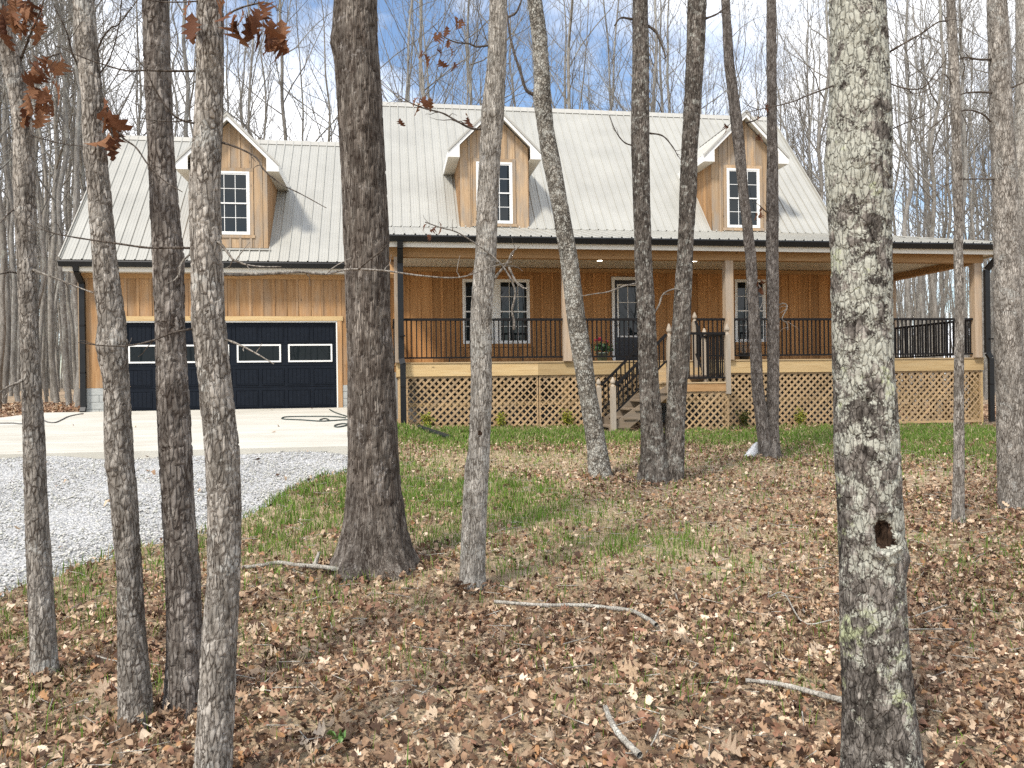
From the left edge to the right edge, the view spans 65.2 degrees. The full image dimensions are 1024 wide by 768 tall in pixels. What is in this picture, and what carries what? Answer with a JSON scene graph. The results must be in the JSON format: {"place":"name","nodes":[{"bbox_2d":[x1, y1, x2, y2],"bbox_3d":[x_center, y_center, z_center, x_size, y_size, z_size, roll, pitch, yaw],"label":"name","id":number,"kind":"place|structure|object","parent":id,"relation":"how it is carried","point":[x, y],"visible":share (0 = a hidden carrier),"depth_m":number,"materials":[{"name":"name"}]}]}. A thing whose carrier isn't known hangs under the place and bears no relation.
{"place":"outdoors","nodes":[
{"label":"outdoors","id":0,"kind":"place"},
{"bbox_2d":[0,0,1015,384],"label":"sky","id":1,"kind":"structure","parent":0,"point":[713,8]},
{"bbox_2d":[0,382,1023,767],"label":"ground","id":2,"kind":"structure","parent":0,"point":[538,728],"depth_m":4.32,"materials":[{"name":"brown plant"}]},
{"bbox_2d":[0,81,10,403],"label":"bare tree","id":3,"kind":"object","parent":2,"relation":"on","point":[6,367],"visible":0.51,"depth_m":27.89,"materials":[{"name":"grey plant"}]},
{"bbox_2d":[0,0,76,409],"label":"bare tree","id":4,"kind":"object","parent":2,"relation":"on","point":[2,288],"visible":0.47,"depth_m":22.32,"materials":[{"name":"grey plant"}]},
{"bbox_2d":[0,0,93,684],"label":"hickory tree","id":5,"kind":"object","parent":2,"relation":"on","point":[43,649],"visible":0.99,"depth_m":3.86,"materials":[{"name":"grey plant"}]},
{"bbox_2d":[0,0,108,222],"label":"bare tree","id":6,"kind":"object","parent":2,"relation":"on","point":[7,174],"visible":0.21,"depth_m":26.04,"materials":[{"name":"grey plant"}]},
{"bbox_2d":[0,0,114,401],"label":"bare tree","id":7,"kind":"object","parent":2,"relation":"on","point":[43,338],"visible":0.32,"depth_m":31.16,"materials":[{"name":"grey plant"}]},
{"bbox_2d":[9,0,111,397],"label":"bare tree","id":8,"kind":"object","parent":2,"relation":"on","point":[69,343],"visible":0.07,"depth_m":39.95,"materials":[{"name":"grey plant"}]},
{"bbox_2d":[0,7,140,392],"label":"bare tree","id":9,"kind":"object","parent":2,"relation":"on","point":[18,354],"visible":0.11,"depth_m":37.85,"materials":[{"name":"grey plant"}]},
{"bbox_2d":[0,0,143,403],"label":"bare tree","id":10,"kind":"object","parent":2,"relation":"on","point":[52,369],"visible":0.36,"depth_m":28.05,"materials":[{"name":"grey plant"}]},
{"bbox_2d":[0,3,145,401],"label":"bare tree","id":11,"kind":"object","parent":2,"relation":"on","point":[14,332],"visible":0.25,"depth_m":34.02,"materials":[{"name":"grey plant"}]},
{"bbox_2d":[16,0,132,361],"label":"bare tree","id":12,"kind":"object","parent":2,"relation":"on","point":[43,304],"visible":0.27,"depth_m":28.60,"materials":[{"name":"grey plant"}]},
{"bbox_2d":[17,0,138,407],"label":"bare tree","id":13,"kind":"object","parent":2,"relation":"on","point":[75,210],"visible":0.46,"depth_m":23.59,"materials":[{"name":"grey plant"}]},
{"bbox_2d":[22,0,140,387],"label":"bare tree","id":14,"kind":"object","parent":2,"relation":"on","point":[68,297],"visible":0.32,"depth_m":35.14,"materials":[{"name":"grey plant"}]},
{"bbox_2d":[28,0,141,364],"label":"bare tree","id":15,"kind":"object","parent":2,"relation":"on","point":[69,216],"visible":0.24,"depth_m":38.32,"materials":[{"name":"grey plant"}]},
{"bbox_2d":[1,0,183,399],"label":"bare tree","id":16,"kind":"object","parent":2,"relation":"on","point":[66,232],"visible":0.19,"depth_m":33.41,"materials":[{"name":"grey plant"}]},
{"bbox_2d":[0,0,185,305],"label":"bare tree","id":17,"kind":"object","parent":2,"relation":"on","point":[42,285],"visible":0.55,"depth_m":23.24,"materials":[{"name":"grey plant"}]},
{"bbox_2d":[1,0,189,400],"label":"bare tree","id":18,"kind":"object","parent":2,"relation":"on","point":[47,233],"visible":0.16,"depth_m":34.21,"materials":[{"name":"grey plant"}]},
{"bbox_2d":[1,0,194,144],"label":"bare tree","id":19,"kind":"object","parent":2,"relation":"on","point":[140,79],"visible":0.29,"depth_m":39.51,"materials":[{"name":"grey plant"}]},
{"bbox_2d":[15,0,192,401],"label":"bare tree","id":20,"kind":"object","parent":2,"relation":"on","point":[82,181],"visible":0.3,"depth_m":31.55,"materials":[{"name":"grey plant"}]},
{"bbox_2d":[35,0,173,404],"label":"bare tree","id":21,"kind":"object","parent":2,"relation":"on","point":[66,369],"visible":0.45,"depth_m":25.57,"materials":[{"name":"grey plant"}]},
{"bbox_2d":[53,0,181,733],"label":"hickory tree","id":22,"kind":"object","parent":2,"relation":"on","point":[134,692],"visible":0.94,"depth_m":3.31,"materials":[{"name":"grey plant"}]},
{"bbox_2d":[71,0,233,135],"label":"bare tree","id":23,"kind":"object","parent":2,"relation":"on","point":[140,103],"visible":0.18,"depth_m":44.22,"materials":[{"name":"grey plant"}]},
{"bbox_2d":[52,0,273,140],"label":"bare tree","id":24,"kind":"object","parent":2,"relation":"on","point":[177,112],"visible":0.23,"depth_m":35.50,"materials":[{"name":"grey plant"}]},
{"bbox_2d":[111,0,228,136],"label":"bare tree","id":25,"kind":"object","parent":2,"relation":"on","point":[187,86],"visible":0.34,"depth_m":32.95,"materials":[{"name":"grey plant"}]},
{"bbox_2d":[142,0,202,720],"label":"hickory tree","id":26,"kind":"object","parent":2,"relation":"on","point":[184,618],"visible":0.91,"depth_m":3.43,"materials":[{"name":"grey plant"}]},
{"bbox_2d":[0,452,347,596],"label":"gravel drive","id":27,"kind":"structure","parent":2,"relation":"on","point":[67,518],"depth_m":7.94,"materials":[{"name":"grey gravel"}]},
{"bbox_2d":[0,450,347,592],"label":"gravel stones","id":28,"kind":"object","parent":27,"relation":"on","point":[76,540],"visible":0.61,"depth_m":7.96,"materials":[{"name":"grey gravel"}]},
{"bbox_2d":[0,407,347,459],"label":"concrete apron","id":29,"kind":"object","parent":2,"relation":"on","point":[83,436],"visible":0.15,"depth_m":12.77,"materials":[{"name":"beige concrete"}]},
{"bbox_2d":[131,0,263,136],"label":"bare tree","id":30,"kind":"object","parent":2,"relation":"on","point":[192,95],"visible":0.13,"depth_m":38.73,"materials":[{"name":"grey plant"}]},
{"bbox_2d":[120,0,316,139],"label":"bare tree","id":31,"kind":"object","parent":2,"relation":"on","point":[250,89],"visible":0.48,"depth_m":31.69,"materials":[{"name":"grey plant"}]},
{"bbox_2d":[189,0,303,138],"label":"bare tree","id":32,"kind":"object","parent":2,"relation":"on","point":[243,79],"visible":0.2,"depth_m":43.98,"materials":[{"name":"grey plant"}]},
{"bbox_2d":[175,0,321,139],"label":"bare tree","id":33,"kind":"object","parent":2,"relation":"on","point":[266,102],"visible":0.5,"depth_m":33.51,"materials":[{"name":"grey plant"}]},
{"bbox_2d":[170,0,337,140],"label":"bare tree","id":34,"kind":"object","parent":2,"relation":"on","point":[281,79],"visible":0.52,"depth_m":35.57,"materials":[{"name":"grey plant"}]},
{"bbox_2d":[22,0,511,767],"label":"hickory tree","id":35,"kind":"object","parent":2,"relation":"on","point":[218,652],"visible":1,"depth_m":2.84,"materials":[{"name":"grey plant"}]},
{"bbox_2d":[242,551,338,570],"bbox_3d":[-1.367,1.249,5.613,1.020,0.137,0.168,-1,0,0],"label":"fallen branch","id":36,"kind":"object","parent":2,"relation":"on","point":[314,565],"visible":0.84,"depth_m":5.61,"materials":[{"name":"grey wood"}]},
{"bbox_2d":[258,0,337,141],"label":"bare tree","id":37,"kind":"object","parent":2,"relation":"on","point":[302,104],"visible":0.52,"depth_m":38.48,"materials":[{"name":"grey plant"}]},
{"bbox_2d":[232,0,412,141],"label":"bare tree","id":38,"kind":"object","parent":2,"relation":"on","point":[325,81],"visible":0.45,"depth_m":45.77,"materials":[{"name":"grey plant"}]},
{"bbox_2d":[223,0,459,136],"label":"bare tree","id":39,"kind":"object","parent":2,"relation":"on","point":[300,107],"visible":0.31,"depth_m":34.79,"materials":[{"name":"grey plant"}]},
{"bbox_2d":[329,0,422,582],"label":"oak tree","id":40,"kind":"object","parent":2,"relation":"on","point":[375,536],"visible":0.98,"depth_m":5.65,"materials":[{"name":"brown plant"}]},
{"bbox_2d":[318,0,488,103],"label":"bare tree","id":41,"kind":"object","parent":2,"relation":"on","point":[421,61],"visible":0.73,"depth_m":32.37,"materials":[{"name":"grey plant"}]},
{"bbox_2d":[302,0,508,141],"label":"bare tree","id":42,"kind":"object","parent":2,"relation":"on","point":[409,12],"visible":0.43,"depth_m":30.40,"materials":[{"name":"grey plant"}]},
{"bbox_2d":[328,0,487,103],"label":"bare tree","id":43,"kind":"object","parent":2,"relation":"on","point":[410,85],"visible":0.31,"depth_m":41.56,"materials":[{"name":"grey plant"}]},
{"bbox_2d":[320,0,529,103],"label":"bare tree","id":44,"kind":"object","parent":2,"relation":"on","point":[417,56],"visible":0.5,"depth_m":37.14,"materials":[{"name":"grey plant"}]},
{"bbox_2d":[377,0,518,104],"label":"bare tree","id":45,"kind":"object","parent":2,"relation":"on","point":[427,95],"visible":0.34,"depth_m":46.23,"materials":[{"name":"grey plant"}]},
{"bbox_2d":[387,0,527,593],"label":"hickory tree","id":46,"kind":"object","parent":2,"relation":"on","point":[473,531],"visible":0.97,"depth_m":5.27,"materials":[{"name":"grey plant"}]},
{"bbox_2d":[0,66,995,392],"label":"distant forest","id":47,"kind":"object","parent":2,"relation":"on","point":[900,306],"visible":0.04,"depth_m":65.58,"materials":[{"name":"grey plant"}]},
{"bbox_2d":[426,0,593,107],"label":"bare tree","id":48,"kind":"object","parent":2,"relation":"on","point":[512,92],"visible":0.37,"depth_m":35.45,"materials":[{"name":"grey plant"}]},
{"bbox_2d":[0,421,1023,767],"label":"grass","id":49,"kind":"structure","parent":2,"relation":"on","point":[820,433],"depth_m":7.17,"materials":[{"name":"green plant"}]},
{"bbox_2d":[0,449,1023,767],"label":"twig debris","id":50,"kind":"object","parent":2,"relation":"on","point":[572,585],"visible":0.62,"depth_m":5.09,"materials":[{"name":"brown wood"}]},
{"bbox_2d":[2,435,1022,766],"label":"straw","id":51,"kind":"object","parent":2,"relation":"on","point":[460,457],"visible":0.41,"depth_m":7.69,"materials":[{"name":"beige plant"}]},
{"bbox_2d":[428,0,614,108],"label":"bare tree","id":52,"kind":"object","parent":2,"relation":"on","point":[568,101],"visible":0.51,"depth_m":31.02,"materials":[{"name":"grey plant"}]},
{"bbox_2d":[57,102,994,431],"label":"house","id":53,"kind":"structure","parent":2,"relation":"on","point":[295,324],"depth_m":19.66,"materials":[{"name":"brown wood"}]},
{"bbox_2d":[126,321,337,410],"bbox_3d":[-6.722,-0.452,19.291,4.940,2.120,0.130,-1,0,-9],"label":"garage door","id":54,"kind":"structure","parent":53,"relation":"in","point":[311,344],"depth_m":19.41,"materials":[{"name":"black plastic"}]},
{"bbox_2d":[220,167,254,237],"bbox_3d":[-6.731,-4.322,19.085,1.150,1.670,0.049,-1,0,-9],"label":"window","id":55,"kind":"structure","parent":53,"relation":"in","point":[237,189],"depth_m":19.11,"materials":[{"name":"white plastic"}]},
{"bbox_2d":[462,279,495,343],"bbox_3d":[-0.839,-1.839,20.285,0.825,1.640,0.049,-1,0,-9],"label":"window","id":56,"kind":"structure","parent":53,"relation":"in","point":[466,283],"depth_m":20.24,"materials":[{"name":"white plastic"}]},
{"bbox_2d":[472,158,516,226],"bbox_3d":[-0.445,-4.835,20.209,1.150,1.710,0.049,-1,0,-9],"label":"window","id":57,"kind":"structure","parent":53,"relation":"in","point":[507,178],"depth_m":20.25,"materials":[{"name":"white plastic"}]},
{"bbox_2d":[497,279,529,343],"bbox_3d":[0.045,-1.851,20.420,0.825,1.640,0.049,-1,0,-9],"label":"window","id":58,"kind":"structure","parent":53,"relation":"in","point":[521,309],"depth_m":20.42,"materials":[{"name":"glass"}]},
{"bbox_2d":[611,277,636,360],"bbox_3d":[3.149,-1.666,20.862,1.100,2.250,0.113,-1,0,-9],"label":"front door","id":59,"kind":"structure","parent":53,"relation":"in","point":[623,300],"depth_m":20.84,"materials":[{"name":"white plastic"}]},
{"bbox_2d":[723,165,763,230],"bbox_3d":[6.128,-4.931,21.215,1.150,1.730,0.049,-1,0,-9],"label":"window","id":60,"kind":"structure","parent":53,"relation":"in","point":[731,206],"depth_m":21.20,"materials":[{"name":"white plastic"}]},
{"bbox_2d":[733,276,766,344],"bbox_3d":[6.368,-1.971,21.388,1.130,1.845,0.049,-1,0,-9],"label":"window","id":61,"kind":"structure","parent":53,"relation":"in","point":[739,282],"depth_m":21.36,"materials":[{"name":"glass"}]},
{"bbox_2d":[435,0,616,104],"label":"bare tree","id":62,"kind":"object","parent":2,"relation":"on","point":[470,89],"visible":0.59,"depth_m":37.16,"materials":[{"name":"grey plant"}]},
{"bbox_2d":[507,0,612,479],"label":"leaning tree","id":63,"kind":"object","parent":2,"relation":"on","point":[598,460],"visible":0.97,"depth_m":10.04,"materials":[{"name":"grey plant"}]},
{"bbox_2d":[509,0,628,110],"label":"bare tree","id":64,"kind":"object","parent":2,"relation":"on","point":[565,61],"visible":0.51,"depth_m":35.78,"materials":[{"name":"grey plant"}]},
{"bbox_2d":[494,600,658,626],"bbox_3d":[0.393,1.333,4.742,1.067,0.042,0.216,-1,0,31],"label":"fallen branch","id":65,"kind":"object","parent":2,"relation":"on","point":[639,614],"visible":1,"depth_m":4.82,"materials":[{"name":"grey wood"}]},
{"bbox_2d":[476,0,738,110],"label":"bare tree","id":66,"kind":"object","parent":2,"relation":"on","point":[609,70],"visible":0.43,"depth_m":36.29,"materials":[{"name":"grey plant"}]},
{"bbox_2d":[603,705,642,758],"bbox_3d":[0.420,1.368,3.162,0.050,0.049,0.402,-1,0,-12],"label":"fallen branch","id":67,"kind":"object","parent":2,"relation":"on","point":[628,744],"visible":1,"depth_m":3.09,"materials":[{"name":"grey wood"}]},
{"bbox_2d":[516,0,734,111],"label":"bare tree","id":68,"kind":"object","parent":2,"relation":"on","point":[613,90],"visible":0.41,"depth_m":44.39,"materials":[{"name":"grey plant"}]},
{"bbox_2d":[573,0,712,113],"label":"bare tree","id":69,"kind":"object","parent":2,"relation":"on","point":[667,68],"visible":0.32,"depth_m":38.51,"materials":[{"name":"grey plant"}]},
{"bbox_2d":[560,0,733,113],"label":"bare tree","id":70,"kind":"object","parent":2,"relation":"on","point":[660,87],"visible":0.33,"depth_m":41.15,"materials":[{"name":"grey plant"}]},
{"bbox_2d":[565,0,736,485],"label":"twin trunk tree","id":71,"kind":"object","parent":2,"relation":"on","point":[662,451],"visible":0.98,"depth_m":9.76,"materials":[{"name":"grey plant"}]},
{"bbox_2d":[555,0,760,114],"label":"bare tree","id":72,"kind":"object","parent":2,"relation":"on","point":[655,69],"visible":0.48,"depth_m":34.93,"materials":[{"name":"grey plant"}]},
{"bbox_2d":[601,0,796,116],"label":"bare tree","id":73,"kind":"object","parent":2,"relation":"on","point":[708,68],"visible":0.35,"depth_m":35.23,"materials":[{"name":"grey plant"}]},
{"bbox_2d":[611,0,828,177],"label":"bare tree","id":74,"kind":"object","parent":2,"relation":"on","point":[721,67],"visible":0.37,"depth_m":33.18,"materials":[{"name":"grey plant"}]},
{"bbox_2d":[669,0,816,154],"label":"bare tree","id":75,"kind":"object","parent":2,"relation":"on","point":[744,7],"visible":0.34,"depth_m":37.57,"materials":[{"name":"grey plant"}]},
{"bbox_2d":[721,0,793,459],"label":"twin trunk tree","id":76,"kind":"object","parent":2,"relation":"on","point":[766,411],"visible":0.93,"depth_m":12.27,"materials":[{"name":"grey plant"}]},
{"bbox_2d":[735,0,826,172],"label":"bare tree","id":77,"kind":"object","parent":2,"relation":"on","point":[786,82],"visible":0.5,"depth_m":37.30,"materials":[{"name":"grey plant"}]},
{"bbox_2d":[745,0,828,180],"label":"bare tree","id":78,"kind":"object","parent":2,"relation":"on","point":[806,72],"visible":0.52,"depth_m":39.71,"materials":[{"name":"grey plant"}]},
{"bbox_2d":[756,0,826,182],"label":"bare tree","id":79,"kind":"object","parent":2,"relation":"on","point":[804,85],"visible":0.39,"depth_m":48.87,"materials":[{"name":"grey plant"}]},
{"bbox_2d":[745,678,841,702],"bbox_3d":[1.238,1.331,3.496,0.445,0.036,0.064,-1,0,40],"label":"fallen branch","id":80,"kind":"object","parent":2,"relation":"on","point":[823,695],"visible":0.95,"depth_m":3.49,"materials":[{"name":"grey wood"}]},
{"bbox_2d":[706,0,896,200],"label":"bare tree","id":81,"kind":"object","parent":2,"relation":"on","point":[818,152],"visible":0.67,"depth_m":32.93,"materials":[{"name":"grey plant"}]},
{"bbox_2d":[711,0,895,187],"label":"bare tree","id":82,"kind":"object","parent":2,"relation":"on","point":[813,77],"visible":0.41,"depth_m":46.25,"materials":[{"name":"grey plant"}]},
{"bbox_2d":[750,6,925,206],"bbox_3d":[15.001,-9.443,37.846,8.128,21.646,9.539,-1,0,9],"label":"bare tree","id":83,"kind":"object","parent":2,"relation":"on","point":[817,186],"visible":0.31,"depth_m":37.02,"materials":[{"name":"grey plant"}]},
{"bbox_2d":[743,0,959,767],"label":"oak tree","id":84,"kind":"object","parent":2,"relation":"on","point":[879,724],"visible":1,"depth_m":2.68,"materials":[{"name":"grey plant"}]},
{"bbox_2d":[814,1,948,394],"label":"bare tree","id":85,"kind":"object","parent":2,"relation":"on","point":[893,198],"visible":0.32,"depth_m":41.75,"materials":[{"name":"grey plant"}]},
{"bbox_2d":[813,24,974,391],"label":"bare tree","id":86,"kind":"object","parent":2,"relation":"on","point":[918,235],"visible":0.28,"depth_m":44.68,"materials":[{"name":"grey plant"}]},
{"bbox_2d":[790,0,1013,413],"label":"bare tree","id":87,"kind":"object","parent":2,"relation":"on","point":[932,232],"visible":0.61,"depth_m":26.28,"materials":[{"name":"grey plant"}]},
{"bbox_2d":[819,0,1015,129],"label":"bare tree","id":88,"kind":"object","parent":2,"relation":"on","point":[1011,59],"visible":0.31,"depth_m":33.03,"materials":[{"name":"grey plant"}]},
{"bbox_2d":[896,0,965,524],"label":"sapling tree","id":89,"kind":"object","parent":2,"relation":"on","point":[958,498],"visible":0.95,"depth_m":7.28,"materials":[{"name":"grey plant"}]},
{"bbox_2d":[888,0,987,357],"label":"bare tree","id":90,"kind":"object","parent":2,"relation":"on","point":[923,294],"visible":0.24,"depth_m":47.41,"materials":[{"name":"grey plant"}]},
{"bbox_2d":[887,0,988,394],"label":"bare tree","id":91,"kind":"object","parent":2,"relation":"on","point":[921,157],"visible":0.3,"depth_m":42.66,"materials":[{"name":"grey plant"}]},
{"bbox_2d":[893,8,990,352],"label":"bare tree","id":92,"kind":"object","parent":2,"relation":"on","point":[946,272],"visible":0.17,"depth_m":53.81,"materials":[{"name":"grey plant"}]},
{"bbox_2d":[894,2,991,268],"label":"bare tree","id":93,"kind":"object","parent":2,"relation":"on","point":[964,230],"visible":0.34,"depth_m":40.52,"materials":[{"name":"grey plant"}]},
{"bbox_2d":[887,0,1012,401],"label":"bare tree","id":94,"kind":"object","parent":2,"relation":"on","point":[904,233],"visible":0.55,"depth_m":34.71,"materials":[{"name":"grey plant"}]},
{"bbox_2d":[887,0,1014,401],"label":"bare tree","id":95,"kind":"object","parent":2,"relation":"on","point":[924,233],"visible":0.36,"depth_m":37.49,"materials":[{"name":"grey plant"}]},
{"bbox_2d":[887,0,1015,408],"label":"bare tree","id":96,"kind":"object","parent":2,"relation":"on","point":[964,129],"visible":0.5,"depth_m":28.95,"materials":[{"name":"grey plant"}]},
{"bbox_2d":[890,0,1015,321],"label":"bare tree","id":97,"kind":"object","parent":2,"relation":"on","point":[923,144],"visible":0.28,"depth_m":41.58,"materials":[{"name":"grey plant"}]},
{"bbox_2d":[893,1,1013,317],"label":"bare tree","id":98,"kind":"object","parent":2,"relation":"on","point":[951,152],"visible":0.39,"depth_m":35.19,"materials":[{"name":"grey plant"}]},
{"bbox_2d":[893,1,1014,389],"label":"bare tree","id":99,"kind":"object","parent":2,"relation":"on","point":[947,237],"visible":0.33,"depth_m":40.06,"materials":[{"name":"grey plant"}]},
{"bbox_2d":[894,0,1014,239],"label":"bare tree","id":100,"kind":"object","parent":2,"relation":"on","point":[973,183],"visible":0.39,"depth_m":33.54,"materials":[{"name":"grey plant"}]},
{"bbox_2d":[934,45,991,399],"bbox_3d":[22.429,-7.998,37.580,7.463,18.443,5.321,-1,0,-70],"label":"bare tree","id":101,"kind":"object","parent":2,"relation":"on","point":[985,264],"visible":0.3,"depth_m":39.09,"materials":[{"name":"grey plant"}]},
{"bbox_2d":[912,0,1023,510],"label":"hickory tree","id":102,"kind":"object","parent":2,"relation":"on","point":[1008,337],"visible":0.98,"depth_m":7.70,"materials":[{"name":"grey plant"}]},
{"bbox_2d":[1014,0,1023,343],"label":"hickory tree","id":103,"kind":"object","parent":2,"relation":"on","point":[1019,78],"visible":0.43,"depth_m":10.66,"materials":[{"name":"grey plant"}]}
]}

